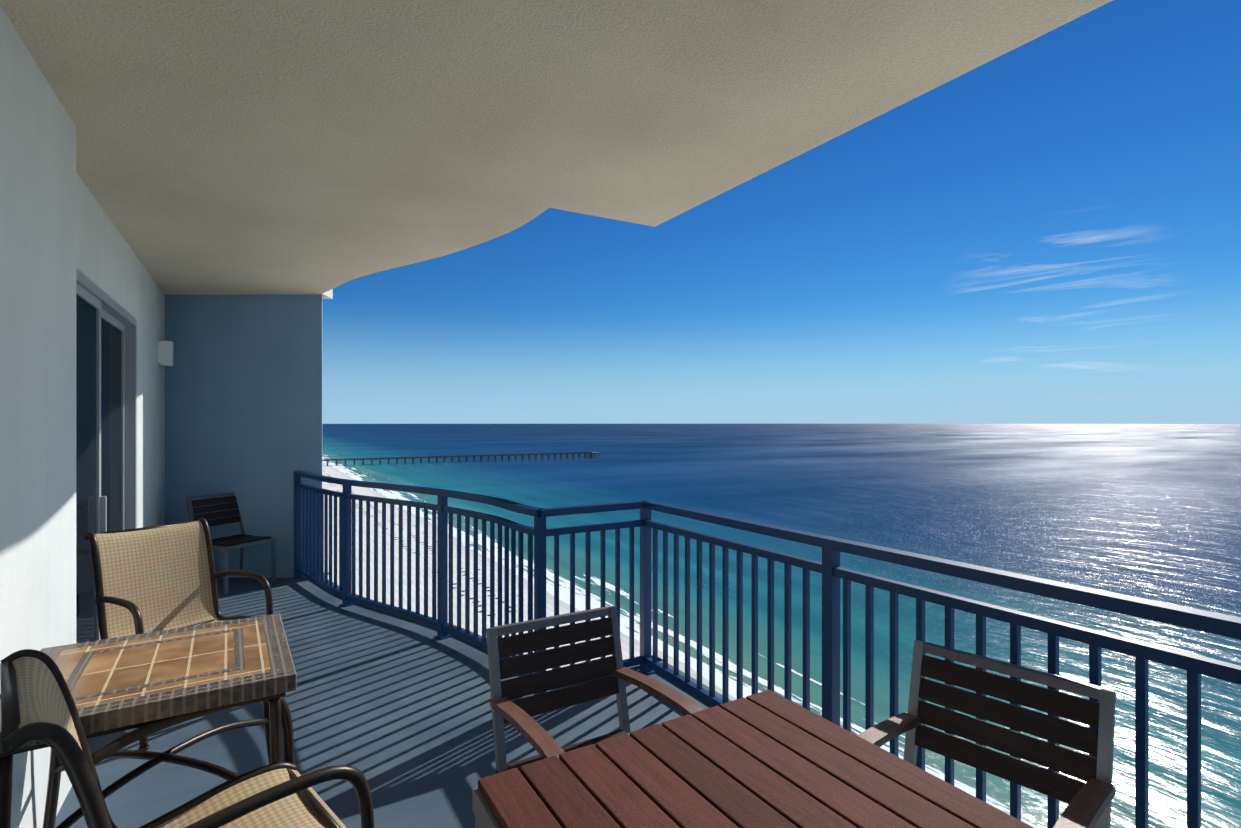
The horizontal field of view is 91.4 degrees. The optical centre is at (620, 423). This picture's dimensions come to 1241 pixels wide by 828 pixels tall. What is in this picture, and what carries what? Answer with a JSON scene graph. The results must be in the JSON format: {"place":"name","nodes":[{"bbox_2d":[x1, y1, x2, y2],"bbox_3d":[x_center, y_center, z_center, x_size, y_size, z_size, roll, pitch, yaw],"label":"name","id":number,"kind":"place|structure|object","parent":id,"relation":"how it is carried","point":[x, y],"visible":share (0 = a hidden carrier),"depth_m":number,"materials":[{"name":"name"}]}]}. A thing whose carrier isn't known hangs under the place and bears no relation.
{"place":"outdoors","nodes":[
{"label":"outdoors","id":0,"kind":"place"},
{"bbox_2d":[55,572,712,827],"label":"balcony floor","id":1,"kind":"structure","parent":0,"point":[396,711],"depth_m":3.14,"materials":[{"name":"grey concrete"}]},
{"bbox_2d":[0,5,164,827],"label":"building wall","id":2,"kind":"structure","parent":1,"relation":"on","point":[57,227],"depth_m":2.27,"materials":[{"name":"paint"}]},
{"bbox_2d":[76,268,136,642],"bbox_3d":[-3.210,0.376,3.670,0.150,2.360,2.330,0,0,-31],"label":"sliding door","id":3,"kind":"structure","parent":2,"relation":"attached to","point":[106,412],"depth_m":3.69,"materials":[{"name":"grey glass"}]},
{"bbox_2d":[158,341,172,365],"bbox_3d":[-4.340,-0.664,5.785,0.105,0.230,0.130,0,0,-31],"label":"wall sconce","id":4,"kind":"object","parent":2,"relation":"attached to","point":[165,353],"depth_m":5.74,"materials":[{"name":"white"}]},
{"bbox_2d":[0,0,1112,298],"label":"ceiling","id":5,"kind":"structure","parent":2,"relation":"on","point":[324,148],"depth_m":2.46,"materials":[{"name":"paint"}]},
{"bbox_2d":[0,613,296,827],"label":"side table","id":6,"kind":"object","parent":1,"relation":"on","point":[120,684],"visible":0.71,"depth_m":2.02,"materials":[{"name":"brown tile"}]},
{"bbox_2d":[84,518,272,750],"bbox_3d":[-2.424,1.073,3.333,0.740,0.978,0.670,0,0,29],"label":"sling chair","id":7,"kind":"object","parent":1,"relation":"on","point":[156,578],"visible":0.56,"depth_m":3.44,"materials":[{"name":"beige fabric"}]},
{"bbox_2d":[0,649,373,827],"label":"sling chair","id":8,"kind":"object","parent":1,"relation":"on","point":[37,702],"visible":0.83,"depth_m":1.58,"materials":[{"name":"brown metal"}]},
{"bbox_2d":[186,492,275,594],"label":"chair","id":9,"kind":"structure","parent":1,"relation":"on","point":[242,540],"depth_m":5.86,"materials":[{"name":"metal"}]},
{"bbox_2d":[165,294,321,577],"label":"wall","id":10,"kind":"structure","parent":1,"relation":"on","point":[243,397],"depth_m":6.11,"materials":[{"name":"paint"}]},
{"bbox_2d":[328,580,731,706],"bbox_3d":[0.499,1.544,2.816,1.163,0.024,9.492,0,0,-41],"label":"balcony ledge","id":11,"kind":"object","parent":1,"relation":"on","point":[692,679],"depth_m":4.25,"materials":[{"name":"grey concrete"}]},
{"bbox_2d":[486,606,703,773],"bbox_3d":[-0.089,1.125,1.932,0.522,0.864,0.599,0,0,-31],"label":"dining armchair","id":12,"kind":"object","parent":1,"relation":"on","point":[517,714],"visible":0.58,"depth_m":2.10,"materials":[{"name":"metal"}]},
{"bbox_2d":[472,690,1033,827],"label":"dining table","id":13,"kind":"object","parent":1,"relation":"on","point":[768,759],"visible":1,"depth_m":1.35,"materials":[{"name":"brown wood"}]},
{"bbox_2d":[291,471,1240,827],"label":"balcony railing","id":14,"kind":"object","parent":1,"relation":"on","point":[313,533],"visible":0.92,"depth_m":3.12,"materials":[{"name":"metal"}]},
{"bbox_2d":[857,640,1115,827],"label":"dining armchair","id":15,"kind":"structure","parent":1,"relation":"on","point":[1089,802],"depth_m":1.69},
{"bbox_2d":[322,424,1240,827],"bbox_3d":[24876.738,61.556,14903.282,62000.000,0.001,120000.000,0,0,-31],"label":"sea","id":16,"kind":"structure","parent":0,"point":[1146,510],"depth_m":350.53,"materials":[{"name":"blue liquid"}]},
{"bbox_2d":[322,452,600,465],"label":"pier","id":17,"kind":"structure","parent":16,"relation":"on","point":[467,456],"depth_m":974.42,"materials":[{"name":"concrete"}]},
{"bbox_2d":[322,0,1240,423],"label":"sky","id":18,"kind":"structure","parent":0,"point":[1048,232],"materials":[{"name":"blue"}]}
]}

